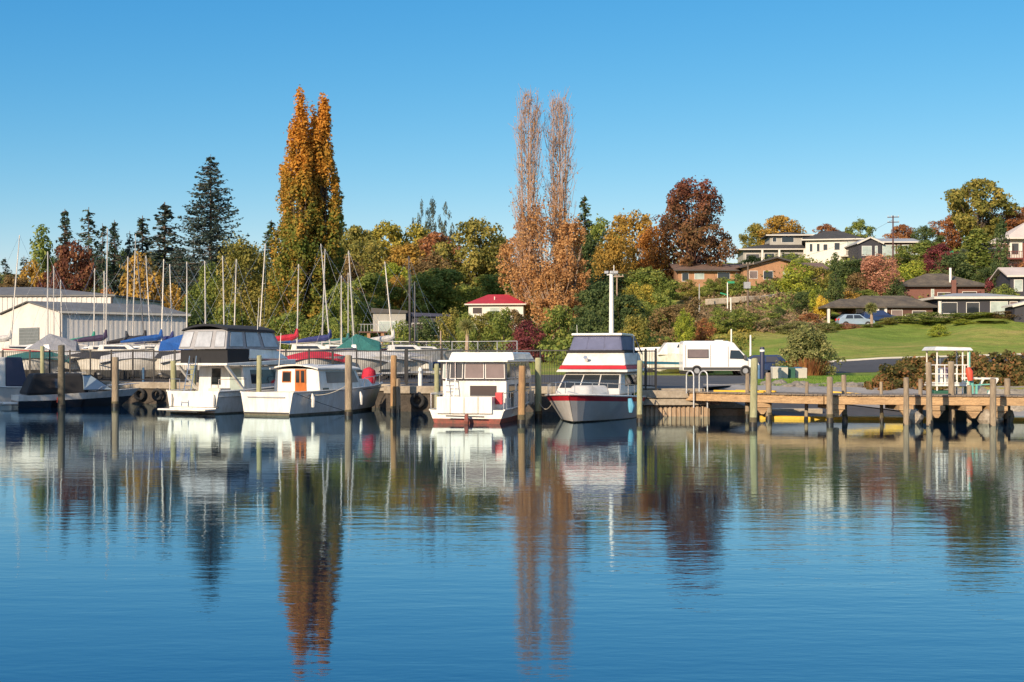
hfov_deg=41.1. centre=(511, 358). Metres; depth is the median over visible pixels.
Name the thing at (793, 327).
shrub
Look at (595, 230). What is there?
broad tree
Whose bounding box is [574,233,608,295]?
broad tree
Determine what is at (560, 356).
undergrowth
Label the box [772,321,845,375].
flax bush
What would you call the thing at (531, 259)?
tree
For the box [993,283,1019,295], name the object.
shrub
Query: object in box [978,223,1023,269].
deck house
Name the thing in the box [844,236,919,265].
silver roofed house
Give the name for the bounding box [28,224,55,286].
deciduous tree
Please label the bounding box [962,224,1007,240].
broad tree
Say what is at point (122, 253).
broad tree
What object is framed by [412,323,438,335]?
window
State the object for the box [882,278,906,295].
broad tree
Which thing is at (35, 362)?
trailer dinghy
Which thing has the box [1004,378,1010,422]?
mooring pile
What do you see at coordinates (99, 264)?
conifer tree
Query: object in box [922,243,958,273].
broad tree
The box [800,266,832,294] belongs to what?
broad tree
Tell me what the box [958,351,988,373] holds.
bramble bush
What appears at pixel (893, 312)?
window
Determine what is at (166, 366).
trailer dinghy
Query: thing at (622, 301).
broad tree
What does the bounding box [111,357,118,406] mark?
mooring pile
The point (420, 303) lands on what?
broad tree
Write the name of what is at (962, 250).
shrub
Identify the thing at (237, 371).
saloon door
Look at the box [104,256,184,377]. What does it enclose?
keel yacht
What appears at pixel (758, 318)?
shrub
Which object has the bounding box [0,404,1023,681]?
water
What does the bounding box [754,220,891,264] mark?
power line
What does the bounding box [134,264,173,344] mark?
keel yacht
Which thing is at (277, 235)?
poplar tree
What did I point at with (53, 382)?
canopy window
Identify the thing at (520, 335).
shrub
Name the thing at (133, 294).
keel yacht
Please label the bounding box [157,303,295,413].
flybridge cruiser
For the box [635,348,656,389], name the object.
quay fence
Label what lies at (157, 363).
trailer dinghy
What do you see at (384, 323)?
window
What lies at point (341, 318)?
keel yacht
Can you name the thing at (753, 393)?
mooring pile
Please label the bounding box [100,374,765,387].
tarmac
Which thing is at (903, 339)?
ground
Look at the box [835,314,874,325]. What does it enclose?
parked car
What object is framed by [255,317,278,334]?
shrub
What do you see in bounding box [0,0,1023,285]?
sky
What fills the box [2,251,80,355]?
keel yacht
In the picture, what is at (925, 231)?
broad tree
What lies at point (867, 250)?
window
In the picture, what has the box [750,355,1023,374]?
road
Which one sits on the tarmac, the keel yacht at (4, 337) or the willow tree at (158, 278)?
the keel yacht at (4, 337)
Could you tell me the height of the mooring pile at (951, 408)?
3.980 m
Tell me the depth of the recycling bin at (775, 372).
84.73 m
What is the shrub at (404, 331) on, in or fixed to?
on the ground at (903, 339)
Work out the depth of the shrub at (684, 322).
125.56 m
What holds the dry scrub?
on the ground at (903, 339)
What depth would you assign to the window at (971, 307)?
155.80 m
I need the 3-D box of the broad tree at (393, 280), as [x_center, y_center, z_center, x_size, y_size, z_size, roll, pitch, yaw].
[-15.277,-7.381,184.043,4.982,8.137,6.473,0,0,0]
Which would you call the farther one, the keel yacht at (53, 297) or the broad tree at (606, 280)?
the broad tree at (606, 280)
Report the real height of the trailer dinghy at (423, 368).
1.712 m
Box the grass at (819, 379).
[758,375,875,385]
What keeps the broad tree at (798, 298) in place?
on the ground at (903, 339)
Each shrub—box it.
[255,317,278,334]
[265,310,318,348]
[285,313,340,349]
[325,311,359,344]
[387,319,416,344]
[402,315,454,349]
[434,307,464,349]
[454,312,476,345]
[455,320,479,351]
[468,313,496,351]
[476,310,511,347]
[480,307,513,351]
[502,319,548,361]
[505,309,527,343]
[535,304,577,358]
[563,309,605,355]
[617,314,659,347]
[634,292,675,331]
[647,304,694,344]
[673,307,696,341]
[677,297,709,331]
[692,318,716,340]
[701,306,740,331]
[717,308,757,328]
[738,255,763,263]
[744,315,763,323]
[759,318,785,330]
[760,313,785,322]
[771,259,819,293]
[772,305,786,317]
[776,321,811,333]
[785,277,822,297]
[796,313,821,325]
[812,323,839,332]
[826,322,844,329]
[836,323,862,328]
[851,289,878,297]
[854,324,883,326]
[876,317,897,324]
[881,255,904,275]
[889,316,906,322]
[894,245,912,265]
[898,312,953,322]
[909,253,936,274]
[924,313,977,320]
[927,324,952,336]
[928,269,941,273]
[951,318,978,323]
[952,247,971,278]
[955,228,1007,280]
[957,312,1005,317]
[970,267,993,290]
[977,277,994,292]
[987,311,1019,318]
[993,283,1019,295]
[1011,261,1023,266]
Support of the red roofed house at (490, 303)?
on the ground at (903, 339)
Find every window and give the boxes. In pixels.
[49,379,57,387]
[211,368,220,384]
[250,370,275,383]
[282,371,290,382]
[326,371,357,382]
[378,321,397,330]
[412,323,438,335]
[469,385,496,395]
[472,307,481,313]
[489,307,499,312]
[509,383,514,398]
[625,374,636,385]
[682,273,688,280]
[694,273,703,278]
[717,272,729,278]
[746,254,758,259]
[749,271,757,278]
[763,271,772,278]
[764,253,773,259]
[782,237,793,242]
[809,244,812,251]
[834,242,839,249]
[856,309,863,313]
[862,246,871,255]
[882,245,894,253]
[891,310,902,315]
[937,292,950,295]
[942,302,956,313]
[962,291,976,292]
[966,302,979,312]
[990,301,1007,313]
[1011,243,1018,254]
[1014,279,1022,290]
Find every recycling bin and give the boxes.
[771,367,780,378]
[780,366,787,378]
[788,367,794,378]
[794,367,801,377]
[802,368,806,377]
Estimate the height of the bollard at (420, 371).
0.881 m
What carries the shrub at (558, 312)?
on the ground at (903, 339)
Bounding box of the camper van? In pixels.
[679,340,758,375]
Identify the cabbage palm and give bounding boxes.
[458,318,475,351]
[864,302,877,325]
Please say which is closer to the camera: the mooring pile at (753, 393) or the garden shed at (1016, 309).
the mooring pile at (753, 393)
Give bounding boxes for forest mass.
[256,249,681,312]
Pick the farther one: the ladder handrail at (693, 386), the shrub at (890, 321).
the shrub at (890, 321)
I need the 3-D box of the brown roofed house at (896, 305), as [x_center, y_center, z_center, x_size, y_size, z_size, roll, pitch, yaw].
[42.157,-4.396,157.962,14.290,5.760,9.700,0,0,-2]
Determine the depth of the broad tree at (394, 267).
199.09 m
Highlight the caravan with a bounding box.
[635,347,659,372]
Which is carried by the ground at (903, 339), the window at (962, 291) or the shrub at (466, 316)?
the shrub at (466, 316)
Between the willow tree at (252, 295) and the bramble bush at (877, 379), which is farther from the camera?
the willow tree at (252, 295)
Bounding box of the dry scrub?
[674,288,830,333]
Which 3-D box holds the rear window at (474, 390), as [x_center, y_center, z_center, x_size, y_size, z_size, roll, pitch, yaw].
[-1.119,1.281,53.416,1.126,0.464,0.058,0,0,11]
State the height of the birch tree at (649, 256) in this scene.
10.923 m
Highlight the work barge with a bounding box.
[915,347,998,420]
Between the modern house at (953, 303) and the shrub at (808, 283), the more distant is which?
the shrub at (808, 283)
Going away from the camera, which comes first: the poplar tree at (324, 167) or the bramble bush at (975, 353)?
the bramble bush at (975, 353)
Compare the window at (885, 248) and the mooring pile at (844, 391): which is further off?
the window at (885, 248)
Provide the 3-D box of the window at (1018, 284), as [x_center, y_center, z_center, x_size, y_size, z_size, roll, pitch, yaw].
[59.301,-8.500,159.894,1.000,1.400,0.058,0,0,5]
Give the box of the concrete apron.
[703,384,1023,415]
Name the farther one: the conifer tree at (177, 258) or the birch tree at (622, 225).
the conifer tree at (177, 258)
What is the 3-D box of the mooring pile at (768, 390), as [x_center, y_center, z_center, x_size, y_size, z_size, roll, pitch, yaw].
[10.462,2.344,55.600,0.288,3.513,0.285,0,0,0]
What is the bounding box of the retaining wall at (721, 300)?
[705,292,784,304]
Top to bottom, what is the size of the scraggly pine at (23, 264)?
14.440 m
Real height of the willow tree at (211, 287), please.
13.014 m
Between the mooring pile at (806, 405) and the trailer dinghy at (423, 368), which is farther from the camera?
the trailer dinghy at (423, 368)
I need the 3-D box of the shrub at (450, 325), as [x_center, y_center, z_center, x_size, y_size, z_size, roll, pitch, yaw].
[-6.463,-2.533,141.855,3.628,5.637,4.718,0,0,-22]
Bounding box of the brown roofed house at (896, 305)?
[817,296,947,322]
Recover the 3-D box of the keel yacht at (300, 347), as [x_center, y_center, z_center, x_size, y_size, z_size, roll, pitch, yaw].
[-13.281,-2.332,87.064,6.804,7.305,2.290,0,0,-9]
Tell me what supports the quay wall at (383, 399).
on the ground at (903, 339)
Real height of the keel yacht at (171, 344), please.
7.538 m
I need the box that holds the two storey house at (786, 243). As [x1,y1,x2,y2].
[734,232,814,262]
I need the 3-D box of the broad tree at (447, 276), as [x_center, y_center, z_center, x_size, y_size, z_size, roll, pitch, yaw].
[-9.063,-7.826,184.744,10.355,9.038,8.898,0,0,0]
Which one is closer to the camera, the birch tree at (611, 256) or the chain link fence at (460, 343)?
the chain link fence at (460, 343)
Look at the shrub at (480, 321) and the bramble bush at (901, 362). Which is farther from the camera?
the shrub at (480, 321)
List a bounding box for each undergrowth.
[279,285,673,365]
[649,319,758,349]
[736,239,990,311]
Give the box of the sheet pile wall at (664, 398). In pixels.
[642,390,822,416]
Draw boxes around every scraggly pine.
[0,259,12,284]
[17,257,28,279]
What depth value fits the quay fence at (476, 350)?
65.96 m
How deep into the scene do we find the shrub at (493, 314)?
148.44 m
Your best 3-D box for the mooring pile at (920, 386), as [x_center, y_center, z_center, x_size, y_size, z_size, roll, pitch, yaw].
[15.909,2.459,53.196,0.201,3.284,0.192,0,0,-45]
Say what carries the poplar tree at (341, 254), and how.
on the ground at (903, 339)
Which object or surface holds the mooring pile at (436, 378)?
in the water
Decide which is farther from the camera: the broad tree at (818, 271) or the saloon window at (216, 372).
the broad tree at (818, 271)
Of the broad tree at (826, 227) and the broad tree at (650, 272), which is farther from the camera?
the broad tree at (826, 227)
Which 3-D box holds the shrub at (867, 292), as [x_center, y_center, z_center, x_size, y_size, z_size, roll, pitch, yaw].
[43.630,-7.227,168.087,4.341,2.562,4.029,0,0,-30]
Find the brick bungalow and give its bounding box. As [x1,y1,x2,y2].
[666,256,829,291]
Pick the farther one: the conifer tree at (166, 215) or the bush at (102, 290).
the conifer tree at (166, 215)
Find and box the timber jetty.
[686,390,1023,417]
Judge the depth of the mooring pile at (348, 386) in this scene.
59.08 m
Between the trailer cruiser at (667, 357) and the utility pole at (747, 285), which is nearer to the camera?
the trailer cruiser at (667, 357)
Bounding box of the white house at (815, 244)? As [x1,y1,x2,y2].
[802,231,863,264]
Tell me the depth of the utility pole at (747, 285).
167.90 m
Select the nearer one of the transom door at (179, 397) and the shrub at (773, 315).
the transom door at (179, 397)
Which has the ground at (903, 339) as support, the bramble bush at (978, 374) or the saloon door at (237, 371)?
the bramble bush at (978, 374)
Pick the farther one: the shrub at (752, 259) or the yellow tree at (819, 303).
the shrub at (752, 259)
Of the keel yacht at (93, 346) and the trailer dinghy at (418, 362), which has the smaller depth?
the trailer dinghy at (418, 362)
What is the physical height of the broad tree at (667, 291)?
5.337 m
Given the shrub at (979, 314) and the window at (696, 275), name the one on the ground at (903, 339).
the shrub at (979, 314)
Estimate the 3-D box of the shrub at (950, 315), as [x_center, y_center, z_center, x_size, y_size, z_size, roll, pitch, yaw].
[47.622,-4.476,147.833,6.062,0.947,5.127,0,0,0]
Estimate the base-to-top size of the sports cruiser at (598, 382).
4.430 m
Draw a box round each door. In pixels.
[175,393,187,406]
[230,368,241,389]
[295,369,306,390]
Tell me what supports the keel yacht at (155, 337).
on the tarmac
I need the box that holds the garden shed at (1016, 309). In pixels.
[1001,301,1023,322]
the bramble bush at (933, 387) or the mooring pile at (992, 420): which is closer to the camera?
the mooring pile at (992, 420)
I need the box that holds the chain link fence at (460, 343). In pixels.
[390,341,517,373]
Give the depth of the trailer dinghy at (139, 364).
79.74 m
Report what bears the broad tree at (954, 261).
on the ground at (903, 339)
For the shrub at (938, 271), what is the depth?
177.82 m
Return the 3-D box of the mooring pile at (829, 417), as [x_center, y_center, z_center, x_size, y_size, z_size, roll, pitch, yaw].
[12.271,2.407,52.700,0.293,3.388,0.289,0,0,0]
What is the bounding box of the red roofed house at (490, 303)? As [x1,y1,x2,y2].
[464,294,528,328]
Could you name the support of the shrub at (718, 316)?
on the ground at (903, 339)
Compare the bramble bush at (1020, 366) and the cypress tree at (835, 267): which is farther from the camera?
the cypress tree at (835, 267)
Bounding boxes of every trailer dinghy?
[8,352,85,376]
[54,352,80,371]
[68,352,114,378]
[71,352,119,375]
[98,352,157,380]
[155,352,180,380]
[158,353,199,380]
[288,352,361,373]
[335,352,403,376]
[359,352,424,378]
[382,352,439,378]
[408,362,432,377]
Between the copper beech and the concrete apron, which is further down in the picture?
the concrete apron
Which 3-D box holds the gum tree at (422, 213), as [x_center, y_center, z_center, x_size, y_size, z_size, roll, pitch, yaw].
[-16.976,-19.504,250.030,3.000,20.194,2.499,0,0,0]
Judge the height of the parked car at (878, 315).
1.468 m
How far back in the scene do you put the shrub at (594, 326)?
129.70 m
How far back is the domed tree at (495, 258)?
220.28 m
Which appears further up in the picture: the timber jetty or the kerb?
the kerb
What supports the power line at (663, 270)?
attached to the utility pole
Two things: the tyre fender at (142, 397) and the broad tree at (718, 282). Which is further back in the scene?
the broad tree at (718, 282)
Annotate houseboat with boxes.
[429,352,534,423]
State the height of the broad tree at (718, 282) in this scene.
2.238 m
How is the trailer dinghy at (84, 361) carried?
on the tarmac
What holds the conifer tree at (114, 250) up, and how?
on the ground at (903, 339)
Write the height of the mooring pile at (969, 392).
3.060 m
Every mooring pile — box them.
[40,346,44,372]
[57,345,65,407]
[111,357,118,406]
[170,360,176,388]
[190,366,195,387]
[256,355,261,391]
[344,355,352,415]
[390,355,396,412]
[396,378,400,412]
[434,364,438,407]
[517,366,525,423]
[535,358,541,418]
[636,360,642,422]
[745,373,749,417]
[749,358,757,426]
[765,372,771,419]
[804,382,808,419]
[826,377,833,422]
[841,375,847,420]
[879,382,883,421]
[903,377,909,424]
[918,379,922,421]
[926,362,932,425]
[948,361,955,422]
[966,385,972,422]
[989,378,996,425]
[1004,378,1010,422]
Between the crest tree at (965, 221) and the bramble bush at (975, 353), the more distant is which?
the crest tree at (965, 221)
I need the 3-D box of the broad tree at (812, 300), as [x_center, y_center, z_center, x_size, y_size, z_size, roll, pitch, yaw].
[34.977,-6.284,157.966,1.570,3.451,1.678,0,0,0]
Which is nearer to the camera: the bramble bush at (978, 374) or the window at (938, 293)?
the bramble bush at (978, 374)
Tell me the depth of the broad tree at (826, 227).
244.05 m
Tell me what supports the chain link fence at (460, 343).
on the tarmac
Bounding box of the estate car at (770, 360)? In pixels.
[732,355,786,374]
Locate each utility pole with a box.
[409,274,410,343]
[613,274,622,312]
[742,262,753,304]
[887,215,898,270]
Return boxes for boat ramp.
[703,387,901,415]
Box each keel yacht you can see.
[0,235,61,356]
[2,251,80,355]
[26,266,92,344]
[40,280,88,345]
[62,271,136,348]
[68,228,160,350]
[70,268,136,348]
[78,257,162,350]
[98,234,175,346]
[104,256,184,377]
[115,257,170,348]
[120,259,202,377]
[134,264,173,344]
[147,261,228,348]
[157,262,216,378]
[178,256,252,333]
[203,259,257,325]
[218,244,291,344]
[268,264,356,365]
[277,249,351,350]
[289,244,387,350]
[307,275,391,343]
[316,251,382,350]
[317,273,394,344]
[359,262,447,376]
[368,256,448,376]
[381,281,462,370]
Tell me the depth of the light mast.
65.91 m
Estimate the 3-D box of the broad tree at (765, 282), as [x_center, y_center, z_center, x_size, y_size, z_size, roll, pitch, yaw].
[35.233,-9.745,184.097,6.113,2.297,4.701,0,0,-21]
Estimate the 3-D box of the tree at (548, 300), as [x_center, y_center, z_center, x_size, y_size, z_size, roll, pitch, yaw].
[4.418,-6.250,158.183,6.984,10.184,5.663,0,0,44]
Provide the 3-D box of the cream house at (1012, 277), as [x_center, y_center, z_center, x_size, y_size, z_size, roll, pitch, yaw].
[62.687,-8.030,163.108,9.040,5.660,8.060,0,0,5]
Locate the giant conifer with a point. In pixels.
(210, 236)
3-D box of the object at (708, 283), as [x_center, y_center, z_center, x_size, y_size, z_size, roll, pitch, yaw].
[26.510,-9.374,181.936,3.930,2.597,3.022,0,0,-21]
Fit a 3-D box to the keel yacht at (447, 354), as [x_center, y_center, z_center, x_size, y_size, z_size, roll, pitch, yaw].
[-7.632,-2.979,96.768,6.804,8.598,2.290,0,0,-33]
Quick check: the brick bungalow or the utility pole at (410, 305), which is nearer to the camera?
the utility pole at (410, 305)
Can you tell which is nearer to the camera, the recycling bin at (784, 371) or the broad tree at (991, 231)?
the recycling bin at (784, 371)
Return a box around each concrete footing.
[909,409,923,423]
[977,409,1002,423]
[1002,410,1014,421]
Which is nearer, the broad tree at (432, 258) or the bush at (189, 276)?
the broad tree at (432, 258)
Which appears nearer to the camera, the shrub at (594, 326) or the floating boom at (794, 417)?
the floating boom at (794, 417)
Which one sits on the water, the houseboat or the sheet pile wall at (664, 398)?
the houseboat
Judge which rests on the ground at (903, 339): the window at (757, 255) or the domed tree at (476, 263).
the domed tree at (476, 263)
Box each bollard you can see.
[418,367,422,385]
[760,347,764,379]
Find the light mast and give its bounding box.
[604,265,617,332]
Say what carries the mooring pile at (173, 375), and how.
in the water
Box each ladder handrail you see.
[686,370,694,407]
[698,370,707,407]
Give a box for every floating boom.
[759,415,888,419]
[825,416,925,420]
[1013,417,1023,420]
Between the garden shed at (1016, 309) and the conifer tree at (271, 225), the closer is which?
the garden shed at (1016, 309)
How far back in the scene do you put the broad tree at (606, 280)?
179.46 m
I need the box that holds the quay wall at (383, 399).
[89,381,704,411]
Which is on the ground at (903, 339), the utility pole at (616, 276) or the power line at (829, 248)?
the utility pole at (616, 276)
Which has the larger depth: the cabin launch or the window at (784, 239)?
the window at (784, 239)
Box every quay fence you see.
[0,349,405,383]
[406,348,569,384]
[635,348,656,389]
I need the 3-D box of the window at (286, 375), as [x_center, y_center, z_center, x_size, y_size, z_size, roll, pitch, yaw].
[-10.154,0.844,61.566,0.527,0.514,0.058,0,0,27]
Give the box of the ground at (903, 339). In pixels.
[150,254,1023,394]
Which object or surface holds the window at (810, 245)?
in the white house at (815, 244)
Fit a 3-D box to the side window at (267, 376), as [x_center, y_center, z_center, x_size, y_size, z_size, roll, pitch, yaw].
[-11.478,0.860,63.892,0.099,0.633,2.480,0,0,26]
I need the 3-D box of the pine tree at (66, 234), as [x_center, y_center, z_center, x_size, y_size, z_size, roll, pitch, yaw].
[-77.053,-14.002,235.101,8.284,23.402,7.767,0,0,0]
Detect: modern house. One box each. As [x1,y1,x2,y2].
[358,308,450,347]
[918,293,1023,316]
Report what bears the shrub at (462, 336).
on the ground at (903, 339)
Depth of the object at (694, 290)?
183.54 m
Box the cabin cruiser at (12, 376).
[0,357,25,405]
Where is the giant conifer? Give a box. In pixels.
[153,156,270,309]
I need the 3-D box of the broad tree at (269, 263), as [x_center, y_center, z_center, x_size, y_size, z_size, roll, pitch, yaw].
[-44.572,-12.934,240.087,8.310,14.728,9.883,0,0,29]
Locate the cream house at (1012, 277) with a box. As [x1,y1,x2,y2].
[989,267,1023,301]
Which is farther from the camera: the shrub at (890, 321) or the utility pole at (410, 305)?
the shrub at (890, 321)
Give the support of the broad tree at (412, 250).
on the ground at (903, 339)
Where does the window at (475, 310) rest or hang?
in the red roofed house at (490, 303)
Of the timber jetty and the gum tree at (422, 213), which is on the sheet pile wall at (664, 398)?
the timber jetty
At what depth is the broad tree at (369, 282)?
178.41 m
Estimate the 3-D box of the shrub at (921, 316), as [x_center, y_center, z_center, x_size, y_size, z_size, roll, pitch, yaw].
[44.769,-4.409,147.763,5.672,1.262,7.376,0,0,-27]
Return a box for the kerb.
[830,353,1021,361]
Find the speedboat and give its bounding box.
[0,373,138,407]
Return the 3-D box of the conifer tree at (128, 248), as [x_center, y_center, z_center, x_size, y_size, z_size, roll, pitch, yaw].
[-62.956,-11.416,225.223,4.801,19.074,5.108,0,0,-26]
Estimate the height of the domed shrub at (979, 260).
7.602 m
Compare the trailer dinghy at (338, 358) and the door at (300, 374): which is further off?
the trailer dinghy at (338, 358)
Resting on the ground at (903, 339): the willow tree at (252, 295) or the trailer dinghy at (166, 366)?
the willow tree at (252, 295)
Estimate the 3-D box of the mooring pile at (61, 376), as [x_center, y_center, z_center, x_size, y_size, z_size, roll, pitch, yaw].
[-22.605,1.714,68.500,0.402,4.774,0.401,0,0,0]
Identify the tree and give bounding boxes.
[0,272,28,286]
[18,258,56,287]
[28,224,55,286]
[35,238,100,291]
[53,210,73,287]
[67,207,101,290]
[78,248,115,291]
[78,278,101,292]
[92,223,113,293]
[99,220,124,294]
[111,248,135,291]
[112,251,177,309]
[119,231,136,289]
[128,216,157,294]
[134,202,179,297]
[158,249,191,307]
[163,283,189,311]
[181,261,234,325]
[208,232,280,326]
[247,243,278,295]
[258,220,278,272]
[264,84,327,337]
[268,161,294,334]
[292,101,330,316]
[304,92,343,334]
[319,281,366,336]
[328,174,344,334]
[338,225,389,296]
[339,239,396,296]
[340,218,346,272]
[340,255,367,310]
[344,269,402,328]
[359,220,410,266]
[374,242,427,286]
[378,262,411,308]
[385,218,435,266]
[385,273,415,309]
[400,271,457,313]
[405,250,457,289]
[412,199,426,231]
[415,231,464,268]
[415,267,482,321]
[425,196,441,235]
[432,216,507,287]
[437,201,454,239]
[459,273,512,299]
[477,234,519,273]
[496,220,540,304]
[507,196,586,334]
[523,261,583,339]
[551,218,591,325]
[572,277,622,332]
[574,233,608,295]
[577,195,593,253]
[583,213,625,260]
[587,272,632,297]
[589,229,636,297]
[596,293,652,339]
[605,208,667,286]
[618,282,660,316]
[623,266,681,302]
[635,224,670,281]
[650,276,676,314]
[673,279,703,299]
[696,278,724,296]
[711,278,726,292]
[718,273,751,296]
[738,222,766,247]
[749,215,806,244]
[751,277,781,292]
[785,290,815,312]
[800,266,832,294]
[808,290,819,312]
[812,223,838,232]
[813,296,831,318]
[823,291,862,310]
[824,252,845,311]
[830,260,865,283]
[844,271,880,297]
[845,218,876,237]
[855,252,904,295]
[882,224,915,237]
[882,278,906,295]
[891,239,947,272]
[893,260,926,280]
[910,225,945,249]
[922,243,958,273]
[928,214,963,252]
[934,253,981,281]
[940,176,1022,242]
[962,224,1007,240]
[990,215,1011,293]
[995,210,1023,233]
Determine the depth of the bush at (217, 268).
213.55 m
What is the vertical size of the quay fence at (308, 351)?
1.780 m
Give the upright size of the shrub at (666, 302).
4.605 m
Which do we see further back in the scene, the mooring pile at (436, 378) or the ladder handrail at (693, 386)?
the mooring pile at (436, 378)
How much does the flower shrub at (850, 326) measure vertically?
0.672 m
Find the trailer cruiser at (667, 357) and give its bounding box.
[638,342,713,373]
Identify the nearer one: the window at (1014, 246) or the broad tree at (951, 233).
the window at (1014, 246)
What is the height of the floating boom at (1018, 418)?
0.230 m
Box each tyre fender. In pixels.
[134,388,144,400]
[151,388,162,400]
[410,393,424,407]
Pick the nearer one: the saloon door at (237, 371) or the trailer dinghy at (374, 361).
the saloon door at (237, 371)
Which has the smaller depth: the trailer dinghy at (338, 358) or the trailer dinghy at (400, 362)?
the trailer dinghy at (338, 358)
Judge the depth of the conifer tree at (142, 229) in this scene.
227.84 m
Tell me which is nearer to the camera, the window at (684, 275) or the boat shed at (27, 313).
the boat shed at (27, 313)
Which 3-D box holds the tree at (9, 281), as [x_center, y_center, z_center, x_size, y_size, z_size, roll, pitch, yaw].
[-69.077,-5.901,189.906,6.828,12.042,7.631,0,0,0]
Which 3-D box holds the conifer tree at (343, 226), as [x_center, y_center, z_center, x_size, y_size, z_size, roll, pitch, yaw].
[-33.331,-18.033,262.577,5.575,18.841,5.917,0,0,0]
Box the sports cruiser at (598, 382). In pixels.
[544,333,646,422]
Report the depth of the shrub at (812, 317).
149.74 m
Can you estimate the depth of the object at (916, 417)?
51.90 m
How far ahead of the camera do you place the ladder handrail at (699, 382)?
57.84 m
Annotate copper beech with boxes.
[652,175,737,279]
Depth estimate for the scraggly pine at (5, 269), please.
229.84 m
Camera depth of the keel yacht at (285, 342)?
92.98 m
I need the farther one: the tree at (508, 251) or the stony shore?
the tree at (508, 251)
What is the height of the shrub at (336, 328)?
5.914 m
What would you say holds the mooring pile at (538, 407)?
in the water
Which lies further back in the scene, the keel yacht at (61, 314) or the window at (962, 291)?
the window at (962, 291)
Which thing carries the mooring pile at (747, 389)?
in the water
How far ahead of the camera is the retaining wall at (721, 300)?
171.09 m
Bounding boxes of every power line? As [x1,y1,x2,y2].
[618,248,719,272]
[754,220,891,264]
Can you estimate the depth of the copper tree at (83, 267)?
189.07 m
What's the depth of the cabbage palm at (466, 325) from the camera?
121.84 m
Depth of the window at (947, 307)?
155.91 m
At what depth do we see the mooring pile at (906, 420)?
51.09 m
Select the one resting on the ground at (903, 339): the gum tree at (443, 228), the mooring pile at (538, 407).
the gum tree at (443, 228)
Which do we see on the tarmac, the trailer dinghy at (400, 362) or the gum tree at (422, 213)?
the trailer dinghy at (400, 362)
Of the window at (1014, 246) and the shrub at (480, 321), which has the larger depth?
the window at (1014, 246)
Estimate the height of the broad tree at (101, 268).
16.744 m
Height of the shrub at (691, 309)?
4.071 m
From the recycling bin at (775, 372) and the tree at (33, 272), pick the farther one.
the tree at (33, 272)
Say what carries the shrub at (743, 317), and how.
on the ground at (903, 339)
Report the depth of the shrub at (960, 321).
142.62 m
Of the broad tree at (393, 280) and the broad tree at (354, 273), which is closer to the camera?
the broad tree at (393, 280)
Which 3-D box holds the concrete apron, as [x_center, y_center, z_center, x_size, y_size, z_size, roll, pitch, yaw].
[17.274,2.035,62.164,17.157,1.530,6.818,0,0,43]
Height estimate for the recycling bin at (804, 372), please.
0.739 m
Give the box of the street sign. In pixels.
[720,281,733,308]
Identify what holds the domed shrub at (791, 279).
on the ground at (903, 339)
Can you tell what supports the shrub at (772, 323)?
on the ground at (903, 339)
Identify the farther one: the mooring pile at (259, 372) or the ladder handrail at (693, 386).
the mooring pile at (259, 372)
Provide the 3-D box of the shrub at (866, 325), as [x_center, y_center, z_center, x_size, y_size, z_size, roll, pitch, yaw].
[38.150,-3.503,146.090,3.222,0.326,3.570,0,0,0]
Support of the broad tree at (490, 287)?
on the ground at (903, 339)
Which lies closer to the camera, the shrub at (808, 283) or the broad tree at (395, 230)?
the shrub at (808, 283)
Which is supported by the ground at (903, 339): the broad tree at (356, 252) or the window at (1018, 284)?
the broad tree at (356, 252)
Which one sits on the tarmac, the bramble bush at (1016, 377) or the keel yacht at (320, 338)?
the keel yacht at (320, 338)
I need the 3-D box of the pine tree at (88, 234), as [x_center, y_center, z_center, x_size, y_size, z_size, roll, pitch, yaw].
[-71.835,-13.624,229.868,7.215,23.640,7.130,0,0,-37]
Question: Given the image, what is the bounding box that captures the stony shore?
[703,384,1023,411]
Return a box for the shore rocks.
[760,379,862,387]
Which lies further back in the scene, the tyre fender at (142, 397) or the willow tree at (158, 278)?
the willow tree at (158, 278)
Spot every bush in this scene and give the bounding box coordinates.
[100,287,112,293]
[176,261,199,309]
[180,299,219,326]
[189,251,256,299]
[209,302,254,325]
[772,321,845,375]
[862,373,897,390]
[877,363,917,388]
[895,357,909,367]
[899,356,943,382]
[909,369,963,390]
[928,353,938,363]
[941,351,984,377]
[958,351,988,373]
[959,371,1002,386]
[971,352,1016,377]
[996,349,1023,366]
[998,370,1023,385]
[1006,351,1023,376]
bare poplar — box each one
[508,85,549,332]
[538,86,582,266]
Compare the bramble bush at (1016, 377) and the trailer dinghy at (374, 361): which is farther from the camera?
the trailer dinghy at (374, 361)
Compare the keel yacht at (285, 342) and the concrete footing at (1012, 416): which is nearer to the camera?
the concrete footing at (1012, 416)
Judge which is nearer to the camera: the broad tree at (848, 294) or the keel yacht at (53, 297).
the keel yacht at (53, 297)
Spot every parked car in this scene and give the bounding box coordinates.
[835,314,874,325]
[860,311,894,320]
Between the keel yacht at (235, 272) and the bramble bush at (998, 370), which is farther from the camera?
the keel yacht at (235, 272)
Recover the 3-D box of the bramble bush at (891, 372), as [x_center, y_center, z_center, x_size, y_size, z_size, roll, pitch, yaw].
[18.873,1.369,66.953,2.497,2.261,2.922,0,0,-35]
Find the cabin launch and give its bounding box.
[240,337,383,415]
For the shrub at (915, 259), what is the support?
on the ground at (903, 339)
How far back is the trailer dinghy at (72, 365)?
82.40 m
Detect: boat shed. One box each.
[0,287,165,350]
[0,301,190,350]
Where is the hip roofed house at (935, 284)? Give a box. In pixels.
[884,268,984,298]
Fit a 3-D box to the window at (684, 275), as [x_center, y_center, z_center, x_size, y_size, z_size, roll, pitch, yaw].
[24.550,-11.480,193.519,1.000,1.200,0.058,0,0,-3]
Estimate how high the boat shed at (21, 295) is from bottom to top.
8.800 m

